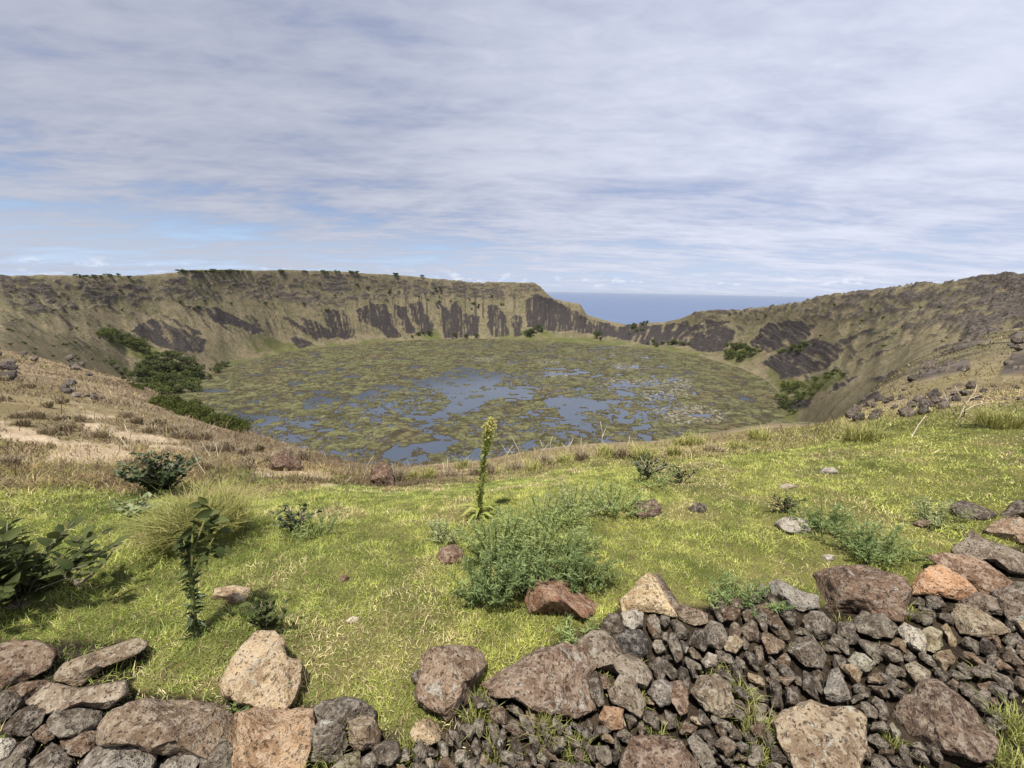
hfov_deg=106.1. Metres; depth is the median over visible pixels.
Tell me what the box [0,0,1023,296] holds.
sky
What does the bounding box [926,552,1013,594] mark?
boulder
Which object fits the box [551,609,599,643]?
feathery herb
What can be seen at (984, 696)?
rubble stone
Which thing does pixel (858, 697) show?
rubble stone
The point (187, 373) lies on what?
shrub
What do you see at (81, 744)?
rubble stone
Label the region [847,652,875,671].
rubble stone
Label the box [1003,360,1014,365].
outcrop rock
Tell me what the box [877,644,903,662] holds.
rubble stone
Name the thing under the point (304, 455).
dry scrub
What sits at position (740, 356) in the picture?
shrub
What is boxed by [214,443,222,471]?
dead stalk
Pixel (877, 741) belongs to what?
rubble stone
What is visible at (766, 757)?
grass tuft
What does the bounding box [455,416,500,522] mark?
flower spike
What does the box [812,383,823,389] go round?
shrub
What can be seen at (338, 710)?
boulder
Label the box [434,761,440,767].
rubble stone
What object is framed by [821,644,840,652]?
rubble stone
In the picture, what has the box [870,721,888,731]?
rubble stone
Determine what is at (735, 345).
shrub
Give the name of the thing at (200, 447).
dry scrub
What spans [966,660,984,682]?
grass tuft
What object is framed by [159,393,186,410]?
shrub
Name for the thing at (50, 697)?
flat rock
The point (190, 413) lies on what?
shrub
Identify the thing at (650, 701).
rubble stone
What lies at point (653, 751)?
boulder
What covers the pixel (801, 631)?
rubble stone
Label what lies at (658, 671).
rubble stone
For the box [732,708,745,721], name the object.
rubble stone
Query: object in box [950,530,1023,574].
boulder
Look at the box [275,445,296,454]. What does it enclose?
dry scrub
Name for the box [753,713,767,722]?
rubble stone
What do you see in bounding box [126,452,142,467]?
dry scrub
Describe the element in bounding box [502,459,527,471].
dry scrub
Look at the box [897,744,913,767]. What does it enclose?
rubble stone
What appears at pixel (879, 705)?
rubble stone
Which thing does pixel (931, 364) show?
outcrop rock
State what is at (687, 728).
rubble stone
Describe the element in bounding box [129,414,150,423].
dry scrub
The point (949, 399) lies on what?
outcrop rock
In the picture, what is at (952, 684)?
rubble stone
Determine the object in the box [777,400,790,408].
shrub
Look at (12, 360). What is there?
outcrop rock
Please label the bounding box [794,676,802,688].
rubble stone
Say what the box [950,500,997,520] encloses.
boulder
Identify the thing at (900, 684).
rubble stone
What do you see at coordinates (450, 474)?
dry scrub
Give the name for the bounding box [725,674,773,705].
grass tuft
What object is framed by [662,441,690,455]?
dry scrub
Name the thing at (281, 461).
rock
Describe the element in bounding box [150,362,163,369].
shrub
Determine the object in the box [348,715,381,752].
rubble stone
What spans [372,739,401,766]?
rubble stone
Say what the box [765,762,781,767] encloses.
rubble stone
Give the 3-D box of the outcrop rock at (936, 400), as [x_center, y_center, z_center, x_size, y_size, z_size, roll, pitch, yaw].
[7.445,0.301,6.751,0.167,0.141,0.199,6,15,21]
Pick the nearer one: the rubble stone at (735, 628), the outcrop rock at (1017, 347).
the rubble stone at (735, 628)
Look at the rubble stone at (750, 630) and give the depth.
1.92 m
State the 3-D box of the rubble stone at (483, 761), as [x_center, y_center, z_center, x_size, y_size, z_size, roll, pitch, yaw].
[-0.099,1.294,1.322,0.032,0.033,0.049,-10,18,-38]
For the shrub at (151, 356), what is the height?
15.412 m
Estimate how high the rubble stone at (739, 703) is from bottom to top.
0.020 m
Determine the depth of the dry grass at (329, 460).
6.84 m
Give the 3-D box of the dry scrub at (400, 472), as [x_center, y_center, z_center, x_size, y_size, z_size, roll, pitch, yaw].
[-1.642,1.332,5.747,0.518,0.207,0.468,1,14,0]
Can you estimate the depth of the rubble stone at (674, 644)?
1.76 m
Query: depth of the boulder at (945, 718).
1.48 m
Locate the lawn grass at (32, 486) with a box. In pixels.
[0,388,1023,767]
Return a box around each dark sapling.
[628,452,676,479]
[667,464,699,483]
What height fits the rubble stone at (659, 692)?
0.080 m
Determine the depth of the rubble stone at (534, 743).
1.37 m
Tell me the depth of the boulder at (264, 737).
1.36 m
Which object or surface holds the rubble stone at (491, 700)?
on the ground at (278, 315)
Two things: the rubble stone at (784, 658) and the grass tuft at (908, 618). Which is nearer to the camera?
the rubble stone at (784, 658)
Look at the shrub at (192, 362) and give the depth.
733.13 m
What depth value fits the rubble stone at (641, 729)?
1.45 m
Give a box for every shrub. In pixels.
[0,515,122,608]
[94,330,110,335]
[100,328,114,333]
[104,331,117,337]
[112,449,201,494]
[118,337,134,343]
[127,340,142,344]
[128,367,146,375]
[134,337,147,340]
[134,363,152,369]
[135,359,156,365]
[136,371,154,376]
[136,385,144,389]
[138,346,150,351]
[143,352,160,359]
[144,375,156,381]
[144,381,163,387]
[145,393,182,407]
[147,376,165,383]
[148,359,161,364]
[149,372,166,378]
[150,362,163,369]
[153,383,172,392]
[155,356,172,360]
[155,362,174,371]
[158,350,177,356]
[158,374,176,380]
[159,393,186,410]
[161,379,176,387]
[167,372,177,378]
[170,352,183,356]
[170,396,202,415]
[171,361,186,368]
[171,383,195,391]
[173,373,185,380]
[174,365,192,370]
[175,355,195,361]
[175,377,193,384]
[175,403,209,417]
[180,370,192,375]
[184,379,201,388]
[185,360,199,365]
[186,366,204,371]
[189,369,203,376]
[194,404,214,421]
[199,373,211,377]
[200,412,233,425]
[209,367,220,371]
[214,362,224,367]
[215,413,242,429]
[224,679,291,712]
[227,415,253,432]
[448,543,528,609]
[453,499,553,563]
[491,535,557,596]
[494,490,594,533]
[501,514,603,570]
[523,328,531,335]
[531,477,623,520]
[533,323,542,331]
[536,544,620,593]
[578,476,653,516]
[699,567,797,617]
[723,348,736,356]
[724,340,738,349]
[732,343,744,347]
[735,353,745,360]
[736,349,751,355]
[747,347,762,353]
[775,393,788,400]
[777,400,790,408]
[779,382,791,389]
[786,384,795,391]
[786,493,860,537]
[789,390,800,394]
[791,380,801,386]
[794,395,803,400]
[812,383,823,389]
[815,514,934,566]
[830,368,842,372]
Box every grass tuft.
[302,711,359,767]
[381,727,415,767]
[450,682,505,743]
[481,728,525,767]
[511,705,587,758]
[555,720,598,767]
[641,709,670,736]
[706,661,739,692]
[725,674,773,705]
[728,694,780,748]
[741,732,788,767]
[831,610,852,624]
[875,725,913,756]
[904,602,936,622]
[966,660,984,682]
[971,686,1023,750]
[985,722,1023,767]
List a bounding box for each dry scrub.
[0,375,8,380]
[0,393,14,400]
[0,452,24,463]
[0,455,18,465]
[6,410,28,418]
[6,417,37,426]
[18,382,38,388]
[21,408,42,416]
[28,410,51,418]
[32,424,66,434]
[38,400,55,407]
[44,396,71,403]
[45,412,77,421]
[51,418,78,425]
[53,420,71,430]
[61,411,88,421]
[88,428,111,437]
[108,454,141,467]
[116,409,133,416]
[117,410,138,418]
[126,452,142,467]
[128,422,159,433]
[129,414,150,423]
[147,415,168,425]
[157,423,181,433]
[165,427,191,436]
[165,450,206,460]
[174,428,195,438]
[175,422,194,430]
[189,456,223,469]
[193,428,214,439]
[194,441,219,451]
[199,440,222,451]
[216,438,234,446]
[217,440,239,451]
[231,452,255,463]
[234,443,252,455]
[236,457,258,470]
[247,440,267,451]
[260,451,281,461]
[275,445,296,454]
[291,447,311,460]
[392,465,412,480]
[401,467,428,479]
[416,463,437,478]
[440,467,460,476]
[451,457,477,469]
[461,464,484,475]
[478,459,499,474]
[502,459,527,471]
[520,457,548,471]
[529,450,559,465]
[552,451,573,463]
[565,443,594,460]
[594,439,616,455]
[606,443,631,458]
[625,441,656,457]
[629,444,658,460]
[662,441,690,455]
[671,434,685,445]
[679,431,705,445]
[700,441,726,452]
[728,437,752,448]
[746,426,778,440]
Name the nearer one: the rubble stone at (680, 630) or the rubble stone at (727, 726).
the rubble stone at (727, 726)
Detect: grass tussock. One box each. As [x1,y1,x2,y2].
[90,472,292,561]
[841,419,900,442]
[960,405,1023,429]
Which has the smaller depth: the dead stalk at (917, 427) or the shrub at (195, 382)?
the dead stalk at (917, 427)
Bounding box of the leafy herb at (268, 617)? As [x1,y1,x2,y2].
[238,596,290,631]
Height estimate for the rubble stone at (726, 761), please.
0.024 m
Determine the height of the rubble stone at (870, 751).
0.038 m
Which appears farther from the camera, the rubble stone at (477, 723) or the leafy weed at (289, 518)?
the leafy weed at (289, 518)
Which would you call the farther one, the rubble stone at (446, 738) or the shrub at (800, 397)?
the shrub at (800, 397)
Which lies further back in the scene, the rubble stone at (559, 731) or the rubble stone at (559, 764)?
the rubble stone at (559, 731)
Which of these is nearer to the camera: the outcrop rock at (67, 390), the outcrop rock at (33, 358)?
the outcrop rock at (67, 390)
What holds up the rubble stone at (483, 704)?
on the ground at (278, 315)
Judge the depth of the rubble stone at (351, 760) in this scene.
1.32 m
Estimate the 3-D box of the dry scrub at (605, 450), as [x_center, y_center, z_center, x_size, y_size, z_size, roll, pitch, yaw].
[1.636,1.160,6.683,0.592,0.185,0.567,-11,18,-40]
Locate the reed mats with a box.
[159,338,786,467]
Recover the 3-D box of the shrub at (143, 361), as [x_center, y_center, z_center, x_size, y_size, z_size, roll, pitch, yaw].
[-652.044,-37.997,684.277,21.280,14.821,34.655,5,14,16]
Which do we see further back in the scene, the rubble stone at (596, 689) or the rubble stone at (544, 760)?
the rubble stone at (596, 689)
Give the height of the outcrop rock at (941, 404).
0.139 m
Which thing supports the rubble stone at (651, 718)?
on the ground at (278, 315)
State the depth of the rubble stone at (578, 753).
1.34 m
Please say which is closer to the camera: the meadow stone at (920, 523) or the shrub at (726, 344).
the meadow stone at (920, 523)
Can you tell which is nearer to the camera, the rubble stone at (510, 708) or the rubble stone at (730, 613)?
the rubble stone at (510, 708)
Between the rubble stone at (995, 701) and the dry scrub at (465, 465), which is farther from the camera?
the dry scrub at (465, 465)
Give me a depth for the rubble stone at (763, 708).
1.54 m
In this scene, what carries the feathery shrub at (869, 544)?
on the ground at (278, 315)
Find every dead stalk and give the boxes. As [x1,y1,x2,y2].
[119,424,135,456]
[202,425,216,459]
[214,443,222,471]
[911,416,925,435]
[944,385,987,417]
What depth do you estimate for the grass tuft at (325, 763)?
1.35 m
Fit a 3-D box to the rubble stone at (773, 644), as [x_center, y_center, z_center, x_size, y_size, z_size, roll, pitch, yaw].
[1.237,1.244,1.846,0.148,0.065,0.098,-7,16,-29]
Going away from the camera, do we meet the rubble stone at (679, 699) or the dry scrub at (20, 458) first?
the rubble stone at (679, 699)
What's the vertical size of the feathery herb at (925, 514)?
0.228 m
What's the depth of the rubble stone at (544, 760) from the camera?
1.34 m
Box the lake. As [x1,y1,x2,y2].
[187,339,781,465]
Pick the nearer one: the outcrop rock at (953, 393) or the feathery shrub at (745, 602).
the feathery shrub at (745, 602)
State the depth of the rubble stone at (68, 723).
1.43 m
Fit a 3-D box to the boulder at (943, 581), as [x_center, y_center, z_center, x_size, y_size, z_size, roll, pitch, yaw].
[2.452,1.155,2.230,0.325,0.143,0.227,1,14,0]
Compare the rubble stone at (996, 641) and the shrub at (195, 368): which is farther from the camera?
the shrub at (195, 368)
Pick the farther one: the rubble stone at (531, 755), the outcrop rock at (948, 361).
the outcrop rock at (948, 361)
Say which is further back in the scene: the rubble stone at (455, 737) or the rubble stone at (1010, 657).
the rubble stone at (1010, 657)
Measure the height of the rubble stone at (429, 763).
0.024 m
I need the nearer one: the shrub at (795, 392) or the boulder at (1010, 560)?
the boulder at (1010, 560)
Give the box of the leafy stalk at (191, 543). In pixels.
[171,497,235,643]
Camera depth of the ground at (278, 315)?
5.70 m
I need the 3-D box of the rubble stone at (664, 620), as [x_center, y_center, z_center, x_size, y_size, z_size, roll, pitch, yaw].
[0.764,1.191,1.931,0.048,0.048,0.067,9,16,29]
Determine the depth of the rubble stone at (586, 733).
1.42 m
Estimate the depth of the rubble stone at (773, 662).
1.76 m
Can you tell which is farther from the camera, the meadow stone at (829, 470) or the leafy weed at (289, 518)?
the meadow stone at (829, 470)
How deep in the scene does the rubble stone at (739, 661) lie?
1.75 m
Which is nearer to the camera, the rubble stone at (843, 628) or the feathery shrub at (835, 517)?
the rubble stone at (843, 628)
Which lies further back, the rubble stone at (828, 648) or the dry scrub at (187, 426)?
the dry scrub at (187, 426)
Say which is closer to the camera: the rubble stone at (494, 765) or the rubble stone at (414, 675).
the rubble stone at (494, 765)
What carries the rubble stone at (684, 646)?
on the ground at (278, 315)
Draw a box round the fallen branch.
[63,534,133,587]
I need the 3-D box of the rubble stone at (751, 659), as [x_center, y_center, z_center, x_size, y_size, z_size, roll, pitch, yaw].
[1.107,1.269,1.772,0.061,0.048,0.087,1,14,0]
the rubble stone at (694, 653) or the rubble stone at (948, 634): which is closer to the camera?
the rubble stone at (694, 653)
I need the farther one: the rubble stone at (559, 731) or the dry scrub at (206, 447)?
the dry scrub at (206, 447)
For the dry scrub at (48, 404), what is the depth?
7.24 m
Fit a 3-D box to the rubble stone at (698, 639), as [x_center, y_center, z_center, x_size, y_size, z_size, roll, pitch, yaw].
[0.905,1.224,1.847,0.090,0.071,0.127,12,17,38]
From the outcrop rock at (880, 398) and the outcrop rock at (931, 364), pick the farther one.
the outcrop rock at (931, 364)
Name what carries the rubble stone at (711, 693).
on the ground at (278, 315)
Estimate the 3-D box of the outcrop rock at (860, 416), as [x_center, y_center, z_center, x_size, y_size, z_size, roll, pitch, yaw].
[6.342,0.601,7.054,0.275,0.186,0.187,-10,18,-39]
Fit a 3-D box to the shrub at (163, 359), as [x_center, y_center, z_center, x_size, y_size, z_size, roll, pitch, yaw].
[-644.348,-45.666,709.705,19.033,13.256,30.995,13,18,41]
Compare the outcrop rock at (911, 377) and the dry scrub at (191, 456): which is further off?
the outcrop rock at (911, 377)
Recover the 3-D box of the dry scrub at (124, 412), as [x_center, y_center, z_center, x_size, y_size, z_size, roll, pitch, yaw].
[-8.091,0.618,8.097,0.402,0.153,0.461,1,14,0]
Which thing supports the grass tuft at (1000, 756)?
on the ground at (278, 315)
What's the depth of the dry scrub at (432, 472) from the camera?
5.87 m
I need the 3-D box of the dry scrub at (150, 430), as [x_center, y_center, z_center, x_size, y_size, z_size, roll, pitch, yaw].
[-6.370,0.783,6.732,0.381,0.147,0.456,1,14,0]
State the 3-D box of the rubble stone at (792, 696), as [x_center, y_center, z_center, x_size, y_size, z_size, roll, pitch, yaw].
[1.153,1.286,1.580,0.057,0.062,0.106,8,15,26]
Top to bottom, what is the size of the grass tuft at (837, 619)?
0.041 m
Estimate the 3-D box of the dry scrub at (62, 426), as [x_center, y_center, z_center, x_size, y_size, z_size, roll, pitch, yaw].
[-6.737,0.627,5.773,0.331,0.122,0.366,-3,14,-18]
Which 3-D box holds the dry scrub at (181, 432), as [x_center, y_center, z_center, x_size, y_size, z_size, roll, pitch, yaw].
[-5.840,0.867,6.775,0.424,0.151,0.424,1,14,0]
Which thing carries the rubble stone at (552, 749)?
on the ground at (278, 315)
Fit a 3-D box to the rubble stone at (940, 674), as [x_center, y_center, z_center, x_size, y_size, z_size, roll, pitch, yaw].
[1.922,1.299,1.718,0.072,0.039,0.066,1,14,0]
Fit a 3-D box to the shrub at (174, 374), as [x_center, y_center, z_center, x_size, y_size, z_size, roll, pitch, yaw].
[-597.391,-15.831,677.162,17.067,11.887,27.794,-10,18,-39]
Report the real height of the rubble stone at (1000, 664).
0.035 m
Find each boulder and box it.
[77,746,156,767]
[95,698,235,758]
[156,755,199,767]
[218,630,302,709]
[231,707,314,767]
[313,696,377,731]
[410,718,442,745]
[414,644,487,721]
[481,642,596,719]
[524,577,599,617]
[576,630,652,689]
[619,572,677,617]
[619,734,699,767]
[652,573,708,625]
[768,579,819,611]
[771,699,867,767]
[813,564,912,621]
[890,678,999,762]
[912,564,977,600]
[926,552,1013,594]
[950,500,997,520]
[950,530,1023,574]
[950,603,1010,638]
[957,591,1004,615]
[983,517,1023,542]
[989,585,1023,621]
[1000,499,1023,517]
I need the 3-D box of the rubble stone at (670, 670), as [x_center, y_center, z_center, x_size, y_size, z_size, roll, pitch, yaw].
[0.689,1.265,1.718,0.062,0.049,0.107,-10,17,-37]
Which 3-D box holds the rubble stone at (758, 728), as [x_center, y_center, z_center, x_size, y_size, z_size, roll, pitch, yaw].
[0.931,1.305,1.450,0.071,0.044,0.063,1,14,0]
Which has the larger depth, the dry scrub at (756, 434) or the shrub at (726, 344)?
the shrub at (726, 344)
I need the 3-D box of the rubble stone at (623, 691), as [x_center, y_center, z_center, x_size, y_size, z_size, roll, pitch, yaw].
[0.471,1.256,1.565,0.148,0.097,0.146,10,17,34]
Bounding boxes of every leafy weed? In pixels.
[108,492,159,515]
[269,502,322,532]
[768,490,806,512]
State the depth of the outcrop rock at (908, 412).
6.42 m
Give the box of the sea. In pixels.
[546,292,813,324]
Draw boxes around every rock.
[0,361,17,370]
[0,372,16,380]
[0,639,57,690]
[1,680,50,711]
[3,358,15,363]
[25,679,129,714]
[30,355,37,361]
[53,638,148,686]
[59,384,69,389]
[62,388,70,393]
[65,379,77,385]
[71,364,80,369]
[71,392,80,396]
[269,452,302,470]
[369,461,393,485]
[845,410,854,418]
[848,404,861,412]
[851,413,864,421]
[865,401,874,405]
[868,414,878,418]
[872,409,882,413]
[874,396,886,401]
[900,409,915,416]
[907,374,919,381]
[907,401,917,407]
[912,394,925,402]
[916,405,930,414]
[918,398,932,406]
[919,369,928,374]
[923,359,938,369]
[927,388,941,396]
[931,397,940,403]
[937,401,949,408]
[939,366,950,372]
[941,395,951,403]
[942,359,956,365]
[950,391,960,394]
[951,395,960,401]
[957,365,969,371]
[959,390,971,395]
[965,381,975,388]
[979,388,986,392]
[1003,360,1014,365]
[1010,336,1023,344]
[1013,344,1023,350]
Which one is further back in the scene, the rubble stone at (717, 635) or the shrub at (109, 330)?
the shrub at (109, 330)
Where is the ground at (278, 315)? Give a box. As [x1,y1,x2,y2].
[0,269,1023,767]
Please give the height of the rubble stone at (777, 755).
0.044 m
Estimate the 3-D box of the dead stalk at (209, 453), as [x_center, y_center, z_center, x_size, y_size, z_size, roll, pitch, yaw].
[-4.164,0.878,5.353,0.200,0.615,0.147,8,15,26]
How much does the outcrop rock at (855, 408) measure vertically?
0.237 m
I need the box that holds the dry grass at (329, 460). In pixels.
[0,327,1023,488]
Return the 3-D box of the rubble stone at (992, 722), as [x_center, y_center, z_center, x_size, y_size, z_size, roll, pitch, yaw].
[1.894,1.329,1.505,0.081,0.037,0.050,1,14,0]
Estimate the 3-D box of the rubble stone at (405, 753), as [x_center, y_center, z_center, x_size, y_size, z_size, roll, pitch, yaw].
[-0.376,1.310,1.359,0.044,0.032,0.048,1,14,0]
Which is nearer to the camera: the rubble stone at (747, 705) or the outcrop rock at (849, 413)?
the rubble stone at (747, 705)
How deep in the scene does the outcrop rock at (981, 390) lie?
6.87 m
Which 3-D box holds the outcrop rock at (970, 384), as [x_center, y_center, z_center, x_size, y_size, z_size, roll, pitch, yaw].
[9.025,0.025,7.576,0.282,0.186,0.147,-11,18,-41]
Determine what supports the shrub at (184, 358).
on the ground at (278, 315)
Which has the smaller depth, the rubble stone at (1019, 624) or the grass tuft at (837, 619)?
the rubble stone at (1019, 624)
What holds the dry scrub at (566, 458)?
on the ground at (278, 315)
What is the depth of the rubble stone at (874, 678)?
1.68 m
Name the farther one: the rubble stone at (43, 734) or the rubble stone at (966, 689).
the rubble stone at (966, 689)
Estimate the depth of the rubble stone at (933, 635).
1.85 m
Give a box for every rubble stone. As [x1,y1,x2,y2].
[0,691,22,722]
[0,737,16,760]
[0,757,25,767]
[2,704,45,736]
[8,736,34,758]
[27,742,73,767]
[31,724,54,744]
[46,708,102,738]
[60,730,97,756]
[199,737,232,767]
[310,719,348,762]
[331,751,360,767]
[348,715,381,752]
[360,751,379,767]
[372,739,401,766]
[396,764,405,767]
[399,747,410,762]
[410,670,419,682]
[411,762,427,767]
[412,739,427,763]
[425,744,438,757]
[425,757,433,767]
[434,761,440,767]
[437,740,448,756]
[437,757,457,767]
[440,733,452,745]
[449,729,461,748]
[454,749,468,763]
[457,721,464,739]
[460,723,474,740]
[462,756,481,767]
[470,695,492,711]
[470,737,481,756]
[473,718,485,737]
[479,753,487,767]
[481,694,498,706]
[482,740,492,757]
[484,762,498,767]
[488,723,499,746]
[489,706,509,724]
[496,727,506,753]
[500,750,516,767]
[502,719,528,739]
[506,705,524,718]
[509,736,523,760]
[516,761,531,767]
[519,714,535,734]
[526,709,538,725]
[526,748,536,766]
[528,731,538,752]
[536,750,549,767]
[539,744,558,761]
[540,719,550,736]
[544,733,563,754]
[550,761,572,767]
[551,716,565,734]
[553,736,566,748]
[564,725,573,741]
[569,739,583,748]
[570,721,593,741]
[571,761,593,767]
[572,748,583,761]
[582,739,595,761]
[586,718,593,732]
[588,671,604,706]
[591,725,610,742]
[594,745,611,765]
[596,762,603,767]
[598,672,609,689]
[598,705,623,730]
[599,612,624,637]
[600,732,614,745]
[607,674,645,718]
[610,749,620,764]
[613,732,620,751]
[614,629,648,658]
[617,728,632,743]
[621,609,643,628]
[624,713,636,729]
[637,722,645,733]
[643,710,658,730]
[646,614,661,633]
[646,622,660,639]
[646,695,654,704]
[647,679,672,707]
[648,656,665,679]
[652,640,665,654]
[656,657,677,680]
[657,715,667,727]
[659,615,669,629]
[661,632,667,641]
[662,655,674,660]
[664,710,676,730]
[667,632,683,662]
[670,619,688,639]
[670,680,688,715]
[678,666,689,689]
[678,720,697,735]
[680,640,688,653]
[683,656,702,670]
[687,732,716,767]
[688,629,707,651]
[688,647,701,659]
[689,669,697,678]
[689,673,735,718]
[690,716,704,725]
[696,729,712,740]
[697,709,711,724]
[701,652,717,668]
[703,620,727,649]
[706,737,717,754]
[711,599,725,622]
[711,714,732,732]
[713,667,735,683]
[714,735,734,758]
[715,649,735,663]
[715,725,726,736]
[717,754,732,765]
[720,605,739,621]
[724,634,744,653]
[729,598,746,609]
[729,621,742,637]
[729,663,743,684]
[729,725,741,741]
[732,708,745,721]
[733,686,749,701]
[734,699,744,708]
[734,751,746,761]
[735,741,748,752]
[736,656,745,668]
[741,620,760,642]
[742,609,754,622]
[742,635,748,649]
[743,650,759,670]
[743,702,754,713]
[743,730,756,744]
[746,683,765,701]
[747,590,761,615]
[747,672,764,686]
[747,744,763,766]
[749,722,765,738]
[753,703,767,715]
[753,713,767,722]
[754,645,763,665]
[755,608,767,632]
[756,603,778,618]
[759,582,767,598]
[760,632,785,654]
[763,727,776,747]
[764,663,779,678]
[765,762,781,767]
[766,676,793,686]
[767,613,789,640]
[767,706,776,719]
[768,597,777,604]
[768,655,778,668]
[769,679,782,708]
[770,745,787,763]
[776,652,790,666]
[778,606,795,626]
[778,664,796,679]
[785,686,800,706]
[787,635,826,668]
[794,627,809,635]
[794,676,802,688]
[802,611,835,640]
[802,670,818,700]
[812,669,824,682]
[815,681,823,694]
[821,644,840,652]
[823,667,850,703]
[828,633,849,655]
[833,654,846,677]
[836,621,855,636]
[839,663,862,683]
[845,630,859,645]
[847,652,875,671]
[849,691,870,703]
[853,610,897,638]
[853,683,868,698]
[858,639,882,663]
[860,701,877,718]
[864,746,874,761]
[866,733,890,749]
[867,672,882,684]
[867,685,889,697]
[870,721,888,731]
[870,753,891,767]
[871,696,889,720]
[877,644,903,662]
[878,671,896,685]
[878,738,894,759]
[883,682,905,696]
[884,663,906,677]
[888,722,901,741]
[888,755,908,767]
[889,637,906,652]
[893,678,906,687]
[897,622,927,652]
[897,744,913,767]
[903,649,915,662]
[904,661,930,682]
[906,609,922,622]
[909,742,929,754]
[911,749,929,763]
[912,597,925,606]
[918,606,935,617]
[918,652,937,666]
[921,613,933,625]
[921,626,942,653]
[925,595,946,609]
[926,742,943,764]
[932,649,955,670]
[933,667,950,682]
[938,613,953,625]
[940,623,956,646]
[946,678,958,691]
[949,668,972,680]
[955,661,971,679]
[957,682,977,696]
[960,637,980,654]
[962,651,983,664]
[968,690,990,712]
[969,667,977,676]
[973,663,996,678]
[976,681,995,690]
[979,635,995,655]
[984,717,1007,730]
[984,724,997,733]
[986,651,996,667]
[988,709,1005,720]
[989,682,1007,706]
[990,697,999,706]
[991,672,1013,691]
[992,636,1001,647]
[995,656,1013,670]
[1000,650,1023,667]
[1001,633,1023,647]
[1003,645,1016,654]
[1005,619,1018,632]
[1008,690,1018,698]
[1013,581,1023,590]
[1013,676,1023,691]
[1014,620,1023,633]
[1015,644,1023,655]
[1017,668,1023,677]
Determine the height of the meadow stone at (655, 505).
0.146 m
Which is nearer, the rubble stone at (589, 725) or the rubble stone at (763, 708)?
the rubble stone at (589, 725)
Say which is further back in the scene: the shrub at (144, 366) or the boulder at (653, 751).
the shrub at (144, 366)
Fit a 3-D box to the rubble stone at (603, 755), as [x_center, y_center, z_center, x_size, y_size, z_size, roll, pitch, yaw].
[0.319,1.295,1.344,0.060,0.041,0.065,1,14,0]
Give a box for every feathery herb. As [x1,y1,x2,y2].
[278,512,340,540]
[427,517,465,543]
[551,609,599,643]
[630,463,681,491]
[905,495,980,529]
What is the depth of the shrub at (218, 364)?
811.90 m
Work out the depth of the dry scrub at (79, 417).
6.60 m
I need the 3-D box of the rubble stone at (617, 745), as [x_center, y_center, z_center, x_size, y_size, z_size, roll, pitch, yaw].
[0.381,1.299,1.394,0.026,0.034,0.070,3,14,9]
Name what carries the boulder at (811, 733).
on the ground at (278, 315)
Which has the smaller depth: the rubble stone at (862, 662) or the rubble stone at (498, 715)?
the rubble stone at (498, 715)
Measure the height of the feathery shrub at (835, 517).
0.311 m
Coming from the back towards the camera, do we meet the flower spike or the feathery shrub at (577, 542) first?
the flower spike
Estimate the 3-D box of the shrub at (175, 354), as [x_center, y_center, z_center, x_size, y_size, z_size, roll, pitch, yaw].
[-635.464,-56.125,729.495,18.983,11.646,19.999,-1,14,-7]
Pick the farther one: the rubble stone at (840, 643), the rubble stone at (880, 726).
the rubble stone at (840, 643)
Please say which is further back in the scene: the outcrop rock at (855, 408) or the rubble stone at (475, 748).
the outcrop rock at (855, 408)
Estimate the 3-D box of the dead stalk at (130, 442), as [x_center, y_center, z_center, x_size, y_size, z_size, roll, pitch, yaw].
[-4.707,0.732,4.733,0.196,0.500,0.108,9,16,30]
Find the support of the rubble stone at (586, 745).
on the ground at (278, 315)
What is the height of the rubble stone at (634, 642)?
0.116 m
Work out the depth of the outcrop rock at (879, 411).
7.11 m
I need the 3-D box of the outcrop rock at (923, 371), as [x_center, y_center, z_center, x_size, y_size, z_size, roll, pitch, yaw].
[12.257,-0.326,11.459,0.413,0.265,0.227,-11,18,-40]
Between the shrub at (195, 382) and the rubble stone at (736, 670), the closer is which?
the rubble stone at (736, 670)
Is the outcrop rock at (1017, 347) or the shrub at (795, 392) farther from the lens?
the shrub at (795, 392)
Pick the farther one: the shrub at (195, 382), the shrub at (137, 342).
the shrub at (137, 342)
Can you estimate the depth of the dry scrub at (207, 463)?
4.84 m
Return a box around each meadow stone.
[212,585,250,603]
[338,574,349,581]
[346,616,360,623]
[436,544,463,563]
[633,499,661,518]
[688,502,706,512]
[774,517,810,533]
[777,483,798,488]
[819,467,837,473]
[820,554,835,561]
[913,519,929,527]
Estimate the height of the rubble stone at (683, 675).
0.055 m
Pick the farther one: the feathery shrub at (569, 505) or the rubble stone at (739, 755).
the feathery shrub at (569, 505)
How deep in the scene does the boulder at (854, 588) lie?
2.11 m
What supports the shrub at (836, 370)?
on the ground at (278, 315)
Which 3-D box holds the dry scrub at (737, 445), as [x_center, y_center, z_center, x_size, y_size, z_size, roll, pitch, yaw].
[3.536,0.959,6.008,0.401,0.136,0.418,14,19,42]
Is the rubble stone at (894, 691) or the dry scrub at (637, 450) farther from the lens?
the dry scrub at (637, 450)
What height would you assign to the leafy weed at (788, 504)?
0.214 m
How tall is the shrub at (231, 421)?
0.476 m
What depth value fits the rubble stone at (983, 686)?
1.65 m
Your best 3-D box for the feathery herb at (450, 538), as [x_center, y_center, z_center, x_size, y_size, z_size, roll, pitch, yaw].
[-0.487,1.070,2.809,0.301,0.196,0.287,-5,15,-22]
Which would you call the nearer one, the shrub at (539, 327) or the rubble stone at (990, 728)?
the rubble stone at (990, 728)
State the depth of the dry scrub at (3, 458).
3.92 m
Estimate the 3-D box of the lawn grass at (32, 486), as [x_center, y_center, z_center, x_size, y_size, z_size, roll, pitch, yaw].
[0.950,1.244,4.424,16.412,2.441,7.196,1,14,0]
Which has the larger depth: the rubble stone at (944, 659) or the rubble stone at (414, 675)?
the rubble stone at (944, 659)
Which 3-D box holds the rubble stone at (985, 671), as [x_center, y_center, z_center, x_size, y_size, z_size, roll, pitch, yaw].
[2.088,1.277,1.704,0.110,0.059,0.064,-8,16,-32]

